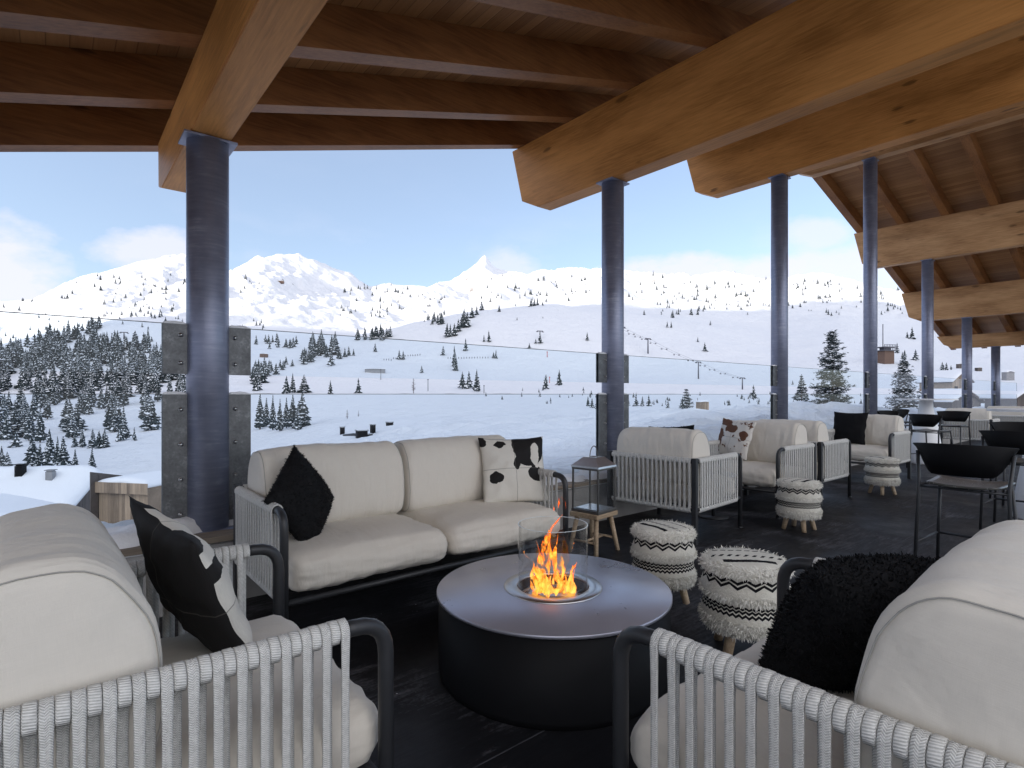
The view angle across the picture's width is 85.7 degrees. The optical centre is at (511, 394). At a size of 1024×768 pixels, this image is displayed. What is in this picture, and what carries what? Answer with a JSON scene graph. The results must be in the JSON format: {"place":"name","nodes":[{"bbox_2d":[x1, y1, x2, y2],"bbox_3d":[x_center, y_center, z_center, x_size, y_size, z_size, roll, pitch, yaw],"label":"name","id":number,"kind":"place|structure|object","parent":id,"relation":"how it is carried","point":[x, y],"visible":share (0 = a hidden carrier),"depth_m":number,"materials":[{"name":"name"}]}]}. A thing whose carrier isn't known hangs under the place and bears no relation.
{"place":"outdoors","nodes":[
{"label":"outdoors","id":0,"kind":"place"},
{"bbox_2d":[0,149,900,300],"label":"sky","id":1,"kind":"structure","parent":0,"point":[425,218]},
{"bbox_2d":[0,253,1023,474],"bbox_3d":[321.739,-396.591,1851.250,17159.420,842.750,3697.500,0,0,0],"label":"snowy terrain","id":2,"kind":"structure","parent":0,"point":[309,296],"depth_m":820.82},
{"bbox_2d":[0,410,12,439],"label":"conifer tree","id":3,"kind":"object","parent":2,"relation":"on","point":[6,433],"visible":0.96,"depth_m":250.54,"materials":[{"name":"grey plant"}]},
{"bbox_2d":[10,408,23,436],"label":"conifer tree","id":4,"kind":"object","parent":2,"relation":"on","point":[15,418],"visible":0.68,"depth_m":260.32,"materials":[{"name":"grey plant"}]},
{"bbox_2d":[13,407,35,435],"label":"conifer tree","id":5,"kind":"object","parent":2,"relation":"on","point":[22,429],"visible":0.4,"depth_m":259.92,"materials":[{"name":"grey plant"}]},
{"bbox_2d":[19,366,30,390],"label":"conifer tree","id":6,"kind":"object","parent":2,"relation":"on","point":[24,385],"visible":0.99,"depth_m":553.58,"materials":[{"name":"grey plant"}]},
{"bbox_2d":[0,493,56,515],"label":"snowy roof","id":7,"kind":"structure","parent":2,"relation":"on","point":[9,503],"depth_m":24.88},
{"bbox_2d":[23,406,35,440],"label":"conifer tree","id":8,"kind":"object","parent":2,"relation":"on","point":[28,431],"visible":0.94,"depth_m":245.82,"materials":[{"name":"grey plant"}]},
{"bbox_2d":[22,434,38,465],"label":"conifer tree","id":9,"kind":"object","parent":2,"relation":"on","point":[30,459],"visible":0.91,"depth_m":155.55,"materials":[{"name":"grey plant"}]},
{"bbox_2d":[30,389,38,420],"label":"conifer tree","id":10,"kind":"object","parent":2,"relation":"on","point":[34,412],"visible":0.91,"depth_m":330.76,"materials":[{"name":"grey plant"}]},
{"bbox_2d":[30,366,42,392],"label":"conifer tree","id":11,"kind":"object","parent":2,"relation":"on","point":[38,375],"visible":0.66,"depth_m":531.79,"materials":[{"name":"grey plant"}]},
{"bbox_2d":[33,444,43,465],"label":"conifer tree","id":12,"kind":"object","parent":2,"relation":"on","point":[39,457],"visible":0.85,"depth_m":149.71,"materials":[{"name":"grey plant"}]},
{"bbox_2d":[34,407,47,442],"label":"conifer tree","id":13,"kind":"object","parent":2,"relation":"on","point":[40,434],"visible":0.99,"depth_m":236.14,"materials":[{"name":"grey plant"}]},
{"bbox_2d":[37,383,46,407],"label":"conifer tree","id":14,"kind":"object","parent":2,"relation":"on","point":[41,397],"visible":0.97,"depth_m":403.16,"materials":[{"name":"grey plant"}]},
{"bbox_2d":[41,393,53,418],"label":"conifer tree","id":15,"kind":"object","parent":2,"relation":"on","point":[47,412],"visible":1,"depth_m":337.44,"materials":[{"name":"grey plant"}]},
{"bbox_2d":[42,428,54,465],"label":"conifer tree","id":16,"kind":"object","parent":2,"relation":"on","point":[48,459],"visible":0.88,"depth_m":146.56,"materials":[{"name":"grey plant"}]},
{"bbox_2d":[0,463,102,510],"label":"snowy chalet","id":17,"kind":"object","parent":2,"relation":"on","point":[66,484],"visible":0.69,"depth_m":44.49,"materials":[{"name":"white"}]},
{"bbox_2d":[49,383,58,404],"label":"conifer tree","id":18,"kind":"object","parent":2,"relation":"on","point":[54,400],"visible":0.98,"depth_m":419.64,"materials":[{"name":"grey plant"}]},
{"bbox_2d":[43,372,65,399],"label":"conifer tree","id":19,"kind":"object","parent":2,"relation":"on","point":[49,388],"visible":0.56,"depth_m":453.07,"materials":[{"name":"grey plant"}]},
{"bbox_2d":[57,362,66,385],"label":"conifer tree","id":20,"kind":"object","parent":2,"relation":"on","point":[61,376],"visible":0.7,"depth_m":563.48,"materials":[{"name":"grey plant"}]},
{"bbox_2d":[54,436,71,465],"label":"conifer tree","id":21,"kind":"object","parent":2,"relation":"on","point":[63,456],"visible":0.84,"depth_m":138.26,"materials":[{"name":"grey plant"}]},
{"bbox_2d":[58,396,68,427],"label":"conifer tree","id":22,"kind":"object","parent":2,"relation":"on","point":[63,414],"visible":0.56,"depth_m":293.25,"materials":[{"name":"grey plant"}]},
{"bbox_2d":[61,400,72,431],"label":"conifer tree","id":23,"kind":"object","parent":2,"relation":"on","point":[67,416],"visible":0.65,"depth_m":276.26,"materials":[{"name":"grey plant"}]},
{"bbox_2d":[64,348,74,371],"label":"conifer tree","id":24,"kind":"object","parent":2,"relation":"on","point":[67,364],"visible":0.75,"depth_m":674.24,"materials":[{"name":"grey plant"}]},
{"bbox_2d":[62,377,78,398],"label":"conifer tree","id":25,"kind":"object","parent":2,"relation":"on","point":[68,392],"visible":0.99,"depth_m":462.91,"materials":[{"name":"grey plant"}]},
{"bbox_2d":[64,406,80,437],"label":"conifer tree","id":26,"kind":"object","parent":2,"relation":"on","point":[71,426],"visible":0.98,"depth_m":250.44,"materials":[{"name":"grey plant"}]},
{"bbox_2d":[70,370,81,394],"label":"conifer tree","id":27,"kind":"object","parent":2,"relation":"on","point":[74,383],"visible":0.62,"depth_m":472.80,"materials":[{"name":"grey plant"}]},
{"bbox_2d":[65,403,88,430],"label":"conifer tree","id":28,"kind":"object","parent":2,"relation":"on","point":[80,423],"visible":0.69,"depth_m":276.81,"materials":[{"name":"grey plant"}]},
{"bbox_2d":[82,386,93,414],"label":"conifer tree","id":29,"kind":"object","parent":2,"relation":"on","point":[88,408],"visible":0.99,"depth_m":358.01,"materials":[{"name":"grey plant"}]},
{"bbox_2d":[89,369,103,390],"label":"conifer tree","id":30,"kind":"object","parent":2,"relation":"on","point":[96,382],"visible":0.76,"depth_m":521.49,"materials":[{"name":"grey plant"}]},
{"bbox_2d":[96,358,104,380],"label":"conifer tree","id":31,"kind":"object","parent":2,"relation":"on","point":[100,371],"visible":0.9,"depth_m":611.34,"materials":[{"name":"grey plant"}]},
{"bbox_2d":[95,386,106,408],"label":"conifer tree","id":32,"kind":"object","parent":2,"relation":"on","point":[101,403],"visible":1,"depth_m":387.50,"materials":[{"name":"grey plant"}]},
{"bbox_2d":[99,430,109,447],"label":"conifer tree","id":33,"kind":"object","parent":2,"relation":"on","point":[104,442],"visible":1,"depth_m":197.50,"materials":[{"name":"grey plant"}]},
{"bbox_2d":[103,397,112,426],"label":"conifer tree","id":34,"kind":"object","parent":2,"relation":"on","point":[108,415],"visible":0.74,"depth_m":281.84,"materials":[{"name":"grey plant"}]},
{"bbox_2d":[104,377,115,406],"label":"conifer tree","id":35,"kind":"object","parent":2,"relation":"on","point":[112,384],"visible":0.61,"depth_m":402.65,"materials":[{"name":"grey plant"}]},
{"bbox_2d":[109,403,119,431],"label":"conifer tree","id":36,"kind":"object","parent":2,"relation":"on","point":[114,424],"visible":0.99,"depth_m":265.85,"materials":[{"name":"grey plant"}]},
{"bbox_2d":[114,377,126,405],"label":"conifer tree","id":37,"kind":"object","parent":2,"relation":"on","point":[118,393],"visible":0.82,"depth_m":395.26,"materials":[{"name":"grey plant"}]},
{"bbox_2d":[117,405,131,438],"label":"conifer tree","id":38,"kind":"object","parent":2,"relation":"on","point":[123,422],"visible":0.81,"depth_m":222.62,"materials":[{"name":"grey plant"}]},
{"bbox_2d":[90,471,160,523],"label":"plank shed","id":39,"kind":"structure","parent":2,"relation":"on","point":[109,499],"depth_m":26.01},
{"bbox_2d":[128,364,137,384],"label":"conifer tree","id":40,"kind":"object","parent":2,"relation":"on","point":[133,379],"visible":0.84,"depth_m":553.30,"materials":[{"name":"grey plant"}]},
{"bbox_2d":[138,391,148,418],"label":"conifer tree","id":41,"kind":"object","parent":2,"relation":"on","point":[143,407],"visible":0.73,"depth_m":317.13,"materials":[{"name":"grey plant"}]},
{"bbox_2d":[139,396,160,430],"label":"conifer tree","id":42,"kind":"object","parent":2,"relation":"on","point":[151,419],"visible":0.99,"depth_m":259.98,"materials":[{"name":"grey plant"}]},
{"bbox_2d":[147,370,156,392],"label":"conifer tree","id":43,"kind":"object","parent":2,"relation":"on","point":[152,384],"visible":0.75,"depth_m":480.87,"materials":[{"name":"grey plant"}]},
{"bbox_2d":[146,362,163,386],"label":"conifer tree","id":44,"kind":"object","parent":2,"relation":"on","point":[152,368],"visible":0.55,"depth_m":521.36,"materials":[{"name":"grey plant"}]},
{"bbox_2d":[153,376,160,401],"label":"conifer tree","id":45,"kind":"object","parent":2,"relation":"on","point":[157,396],"visible":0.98,"depth_m":411.44,"materials":[{"name":"grey plant"}]},
{"bbox_2d":[254,394,267,429],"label":"conifer tree","id":46,"kind":"object","parent":2,"relation":"on","point":[259,423],"visible":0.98,"depth_m":171.88,"materials":[{"name":"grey plant"}]},
{"bbox_2d":[268,397,276,429],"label":"conifer tree","id":47,"kind":"object","parent":2,"relation":"on","point":[272,423],"visible":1,"depth_m":158.94,"materials":[{"name":"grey plant"}]},
{"bbox_2d":[274,401,283,430],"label":"conifer tree","id":48,"kind":"object","parent":2,"relation":"on","point":[279,423],"visible":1,"depth_m":149.80,"materials":[{"name":"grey plant"}]},
{"bbox_2d":[286,395,296,427],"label":"conifer tree","id":49,"kind":"object","parent":2,"relation":"on","point":[292,413],"visible":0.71,"depth_m":149.57,"materials":[{"name":"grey plant"}]},
{"bbox_2d":[292,406,301,429],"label":"conifer tree","id":50,"kind":"object","parent":2,"relation":"on","point":[297,424],"visible":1,"depth_m":138.27,"materials":[{"name":"grey plant"}]},
{"bbox_2d":[291,391,310,426],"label":"conifer tree","id":51,"kind":"object","parent":2,"relation":"on","point":[303,412],"visible":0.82,"depth_m":146.46,"materials":[{"name":"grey plant"}]},
{"bbox_2d":[296,376,310,392],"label":"conifer tree","id":52,"kind":"object","parent":2,"relation":"on","point":[304,387],"visible":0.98,"depth_m":427.51,"materials":[{"name":"grey plant"}]},
{"bbox_2d":[3,272,951,448],"bbox_3d":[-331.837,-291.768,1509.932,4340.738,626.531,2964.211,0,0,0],"label":"distant conifers","id":53,"kind":"object","parent":2,"relation":"on","point":[261,371],"visible":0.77,"depth_m":806.68,"materials":[{"name":"green plant"}]},
{"bbox_2d":[678,389,693,408],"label":"spruce tree","id":54,"kind":"object","parent":2,"relation":"on","point":[685,399],"visible":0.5,"depth_m":74.84,"materials":[{"name":"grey plant"}]},
{"bbox_2d":[695,400,709,409],"bbox_3d":[20.006,1.666,58.000,1.150,2.094,0.950,0,0,-20],"label":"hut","id":55,"kind":"object","parent":2,"relation":"on","point":[702,404],"visible":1,"depth_m":57.68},
{"bbox_2d":[792,374,808,400],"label":"conifer tree","id":56,"kind":"object","parent":2,"relation":"on","point":[806,394],"visible":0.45,"depth_m":182.29,"materials":[{"name":"green plant"}]},
{"bbox_2d":[805,329,856,403],"bbox_3d":[24.320,-1.406,42.014,3.954,7.107,4.526,0,0,0],"label":"spruce tree","id":57,"kind":"object","parent":2,"relation":"on","point":[834,393],"visible":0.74,"depth_m":41.75,"materials":[{"name":"green plant"}]},
{"bbox_2d":[878,324,897,363],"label":"lift station","id":58,"kind":"object","parent":2,"relation":"on","point":[885,354],"visible":0.98,"depth_m":712.82,"materials":[{"name":"wood"}]},
{"bbox_2d":[881,360,921,408],"bbox_3d":[28.361,-0.229,40.095,3.230,4.734,3.218,0,0,-39],"label":"spruce tree","id":59,"kind":"object","parent":2,"relation":"on","point":[904,390],"visible":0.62,"depth_m":39.82,"materials":[{"name":"green plant"}]},
{"bbox_2d":[915,370,974,390],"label":"gable chalet","id":60,"kind":"object","parent":2,"relation":"on","point":[945,380],"visible":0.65,"depth_m":117.41,"materials":[{"name":"white"}]},
{"bbox_2d":[912,388,984,407],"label":"gable chalet","id":61,"kind":"object","parent":2,"relation":"on","point":[950,393],"visible":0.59,"depth_m":67.38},
{"bbox_2d":[979,384,1023,407],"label":"gable chalet","id":62,"kind":"object","parent":2,"relation":"on","point":[1008,393],"visible":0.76,"depth_m":59.08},
{"bbox_2d":[1001,370,1014,380],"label":"mountain hut","id":63,"kind":"object","parent":2,"relation":"on","point":[1007,375],"visible":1,"depth_m":541.93,"materials":[{"name":"grey concrete"}]},
{"bbox_2d":[159,440,1021,767],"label":"terrace floor","id":64,"kind":"structure","parent":0,"point":[437,724],"depth_m":3.36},
{"bbox_2d":[0,503,393,767],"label":"lounge armchair","id":65,"kind":"object","parent":64,"relation":"on","point":[96,671],"visible":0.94,"depth_m":1.11,"materials":[{"name":"fabric"}]},
{"bbox_2d":[128,495,252,652],"bbox_3d":[-0.925,0.549,1.601,0.480,0.480,0.158,9,30,39],"label":"pillow","id":66,"kind":"object","parent":65,"relation":"on","point":[188,573],"visible":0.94,"depth_m":1.47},
{"bbox_2d":[233,435,567,619],"bbox_3d":[-0.619,0.774,3.504,1.918,0.952,0.915,0,0,-40],"label":"lounge sofa","id":67,"kind":"object","parent":64,"relation":"on","point":[401,504],"visible":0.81,"depth_m":3.28,"materials":[{"name":"fabric"}]},
{"bbox_2d":[263,444,334,540],"bbox_3d":[-1.128,0.564,2.977,0.201,0.444,0.446,-16,33,12],"label":"pillow","id":68,"kind":"object","parent":67,"relation":"on","point":[300,493],"visible":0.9,"depth_m":2.89,"materials":[{"name":"black fabric"}]},
{"bbox_2d":[478,436,547,501],"bbox_3d":[0.013,0.540,3.947,0.490,0.490,0.134,0,-20,-16],"label":"pillow","id":69,"kind":"object","parent":67,"relation":"on","point":[511,467],"visible":0.98,"depth_m":3.90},
{"bbox_2d":[120,435,968,616],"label":"concrete kerb","id":70,"kind":"structure","parent":64,"relation":"on","point":[581,497],"depth_m":5.17,"materials":[{"name":"grey concrete"}]},
{"bbox_2d":[161,129,250,533],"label":"steel column","id":71,"kind":"structure","parent":70,"relation":"on","point":[205,431],"depth_m":3.45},
{"bbox_2d":[0,311,161,393],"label":"glass screen","id":72,"kind":"object","parent":71,"relation":"attached to","point":[83,317],"visible":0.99,"depth_m":3.15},
{"bbox_2d":[251,329,598,473],"bbox_3d":[-0.422,0.183,4.819,3.710,1.255,0.013,0,0,-40],"label":"glass screen","id":73,"kind":"object","parent":71,"relation":"attached to","point":[402,339],"visible":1,"depth_m":4.39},
{"bbox_2d":[101,423,938,557],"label":"snow on kerb","id":74,"kind":"structure","parent":70,"relation":"on","point":[123,534],"depth_m":3.38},
{"bbox_2d":[596,177,629,462],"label":"steel column","id":75,"kind":"structure","parent":70,"relation":"on","point":[612,398],"depth_m":5.98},
{"bbox_2d":[768,173,790,419],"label":"steel column","id":76,"kind":"structure","parent":70,"relation":"on","point":[779,309],"depth_m":8.52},
{"bbox_2d":[861,156,878,414],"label":"steel column","id":77,"kind":"structure","parent":70,"relation":"on","point":[870,282],"depth_m":11.06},
{"bbox_2d":[0,0,1023,349],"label":"terrace roof","id":78,"kind":"structure","parent":77,"relation":"on","point":[576,100],"depth_m":4.90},
{"bbox_2d":[920,259,934,406],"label":"steel column","id":79,"kind":"structure","parent":70,"relation":"on","point":[928,327],"depth_m":13.60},
{"bbox_2d":[962,317,972,407],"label":"steel column","id":80,"kind":"structure","parent":70,"relation":"on","point":[966,362],"depth_m":16.13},
{"bbox_2d":[991,346,1000,405],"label":"steel column","id":81,"kind":"structure","parent":70,"relation":"on","point":[995,375],"depth_m":18.67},
{"bbox_2d":[437,498,672,730],"bbox_3d":[0.190,0.863,2.570,1.072,0.774,1.072,0,0,0],"label":"fire table","id":82,"kind":"object","parent":64,"relation":"on","point":[527,640],"visible":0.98,"depth_m":2.18,"materials":[{"name":"black metal"}]},
{"bbox_2d":[568,510,619,556],"bbox_3d":[0.654,1.091,4.412,0.283,0.326,0.343,0,0,42],"label":"wooden stool","id":83,"kind":"object","parent":64,"relation":"on","point":[595,536],"visible":0.81,"depth_m":4.37,"materials":[{"name":"brown wood"}]},
{"bbox_2d":[571,446,616,514],"bbox_3d":[0.654,0.667,4.412,0.264,0.519,0.264,0,0,42],"label":"lantern","id":84,"kind":"object","parent":83,"relation":"on","point":[597,463],"visible":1,"depth_m":4.37,"materials":[{"name":"metal"}]},
{"bbox_2d":[629,519,697,604],"bbox_3d":[0.915,1.018,3.340,0.406,0.477,0.411,0,0,-29],"label":"pouf","id":85,"kind":"object","parent":64,"relation":"on","point":[664,551],"visible":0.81,"depth_m":3.19,"materials":[{"name":"beige fabric"}]},
{"bbox_2d":[607,427,742,545],"bbox_3d":[1.534,0.775,5.193,0.910,0.950,0.918,0,0,-44],"label":"lounge armchair","id":86,"kind":"object","parent":64,"relation":"on","point":[660,465],"visible":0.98,"depth_m":4.86,"materials":[{"name":"fabric"}]},
{"bbox_2d":[698,472,729,519],"bbox_3d":[2.055,1.028,5.636,0.440,0.445,0.440,0,0,-40],"label":"side table","id":87,"kind":"object","parent":64,"relation":"on","point":[712,515],"visible":0.43,"depth_m":5.60,"materials":[{"name":"metal"}]},
{"bbox_2d":[697,545,794,654],"bbox_3d":[1.140,1.018,2.700,0.456,0.477,0.451,0,0,10],"label":"pouf","id":88,"kind":"object","parent":64,"relation":"on","point":[738,587],"visible":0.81,"depth_m":2.55,"materials":[{"name":"beige fabric"}]},
{"bbox_2d":[708,420,815,518],"bbox_3d":[2.725,0.775,6.151,0.910,0.950,0.918,0,0,-40],"label":"lounge armchair","id":89,"kind":"object","parent":64,"relation":"on","point":[778,449],"visible":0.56,"depth_m":5.97,"materials":[{"name":"fabric"}]},
{"bbox_2d":[718,418,756,460],"bbox_3d":[2.559,0.511,6.350,0.168,0.460,0.460,20,-6,-28],"label":"pillow","id":90,"kind":"object","parent":89,"relation":"on","point":[735,436],"visible":0.9,"depth_m":6.26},
{"bbox_2d":[744,419,851,505],"bbox_3d":[3.511,0.775,6.788,0.910,0.950,0.918,0,0,-40],"label":"lounge armchair","id":91,"kind":"object","parent":64,"relation":"on","point":[831,464],"visible":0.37,"depth_m":6.35,"materials":[{"name":"fabric"}]},
{"bbox_2d":[774,477,823,532],"bbox_3d":[2.660,1.018,5.120,0.411,0.477,0.406,0,0,-36],"label":"pouf","id":92,"kind":"object","parent":64,"relation":"on","point":[800,499],"visible":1,"depth_m":4.98,"materials":[{"name":"beige fabric"}]},
{"bbox_2d":[613,520,1023,767],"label":"lounge armchair","id":93,"kind":"object","parent":64,"relation":"on","point":[940,682],"visible":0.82,"depth_m":0.96,"materials":[{"name":"fabric"}]},
{"bbox_2d":[758,551,939,693],"bbox_3d":[0.870,0.584,1.410,0.426,0.428,0.276,0,32,-16],"label":"pillow","id":94,"kind":"object","parent":93,"relation":"on","point":[827,616],"visible":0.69,"depth_m":1.31,"materials":[{"name":"black fabric"}]},
{"bbox_2d":[827,414,910,478],"bbox_3d":[5.281,0.775,8.238,0.910,0.950,0.918,0,0,-40],"label":"lounge armchair","id":95,"kind":"object","parent":64,"relation":"on","point":[887,435],"visible":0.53,"depth_m":8.05,"materials":[{"name":"fabric"}]},
{"bbox_2d":[831,412,868,444],"bbox_3d":[5.132,0.511,8.400,0.164,0.500,0.500,17,-9,-32],"label":"pillow","id":96,"kind":"object","parent":95,"relation":"on","point":[851,427],"visible":0.95,"depth_m":8.32,"materials":[{"name":"black fabric"}]},
{"bbox_2d":[864,456,901,494],"bbox_3d":[4.660,1.018,6.950,0.406,0.477,0.411,0,0,-11],"label":"pouf","id":97,"kind":"object","parent":64,"relation":"on","point":[881,471],"visible":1,"depth_m":6.82,"materials":[{"name":"beige fabric"}]},
{"bbox_2d":[877,410,912,434],"bbox_3d":[7.622,0.789,10.991,0.558,0.927,0.574,0,0,-15],"label":"bar stool","id":98,"kind":"object","parent":64,"relation":"on","point":[885,412],"visible":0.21,"depth_m":11.23,"materials":[{"name":"black metal"}]},
{"bbox_2d":[892,409,912,432],"bbox_3d":[8.754,0.789,12.192,0.558,0.927,0.574,0,0,-25],"label":"bar stool","id":99,"kind":"object","parent":64,"relation":"on","point":[903,413],"visible":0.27,"depth_m":12.44,"materials":[{"name":"black metal"}]},
{"bbox_2d":[895,399,958,464],"bbox_3d":[7.500,0.664,10.000,0.920,1.168,0.920,0,0,0],"label":"table","id":100,"kind":"object","parent":64,"relation":"on","point":[926,406],"visible":0.57,"depth_m":9.90,"materials":[{"name":"white laminate"}]},
{"bbox_2d":[906,414,953,467],"bbox_3d":[7.029,0.789,9.253,0.574,0.927,0.558,0,0,-20],"label":"bar stool","id":101,"kind":"object","parent":64,"relation":"on","point":[925,420],"visible":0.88,"depth_m":9.11,"materials":[{"name":"black metal"}]},
{"bbox_2d":[937,411,970,444],"bbox_3d":[8.543,0.789,10.745,0.574,0.927,0.558,0,0,-35],"label":"bar stool","id":102,"kind":"object","parent":64,"relation":"on","point":[958,416],"visible":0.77,"depth_m":10.83,"materials":[{"name":"black metal"}]},
{"bbox_2d":[913,442,1019,558],"bbox_3d":[3.105,0.789,3.753,0.574,0.927,0.558,0,0,-40],"label":"bar stool","id":103,"kind":"object","parent":64,"relation":"on","point":[973,461],"visible":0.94,"depth_m":3.62,"materials":[{"name":"black metal"}]},
{"bbox_2d":[940,408,1000,443],"bbox_3d":[10.253,0.775,12.350,0.910,0.950,0.918,0,0,-40],"label":"lounge armchair","id":104,"kind":"object","parent":64,"relation":"on","point":[980,418],"visible":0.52,"depth_m":12.03,"materials":[{"name":"fabric"}]},
{"bbox_2d":[979,430,1023,529],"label":"bar stool","id":105,"kind":"object","parent":64,"relation":"on","point":[1009,439],"visible":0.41,"depth_m":5.01,"materials":[{"name":"black metal"}]},
{"bbox_2d":[986,408,1023,519],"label":"table","id":106,"kind":"object","parent":64,"relation":"on","point":[1019,491],"visible":0.71,"depth_m":5.55,"materials":[{"name":"metal"}]},
{"bbox_2d":[989,422,1023,504],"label":"bar stool","id":107,"kind":"object","parent":64,"relation":"on","point":[1010,426],"visible":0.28,"depth_m":6.59,"materials":[{"name":"black metal"}]},
{"bbox_2d":[986,406,1023,421],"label":"lounge armchair","id":108,"kind":"object","parent":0,"point":[1010,416],"visible":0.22,"depth_m":14.26,"materials":[{"name":"fabric"}]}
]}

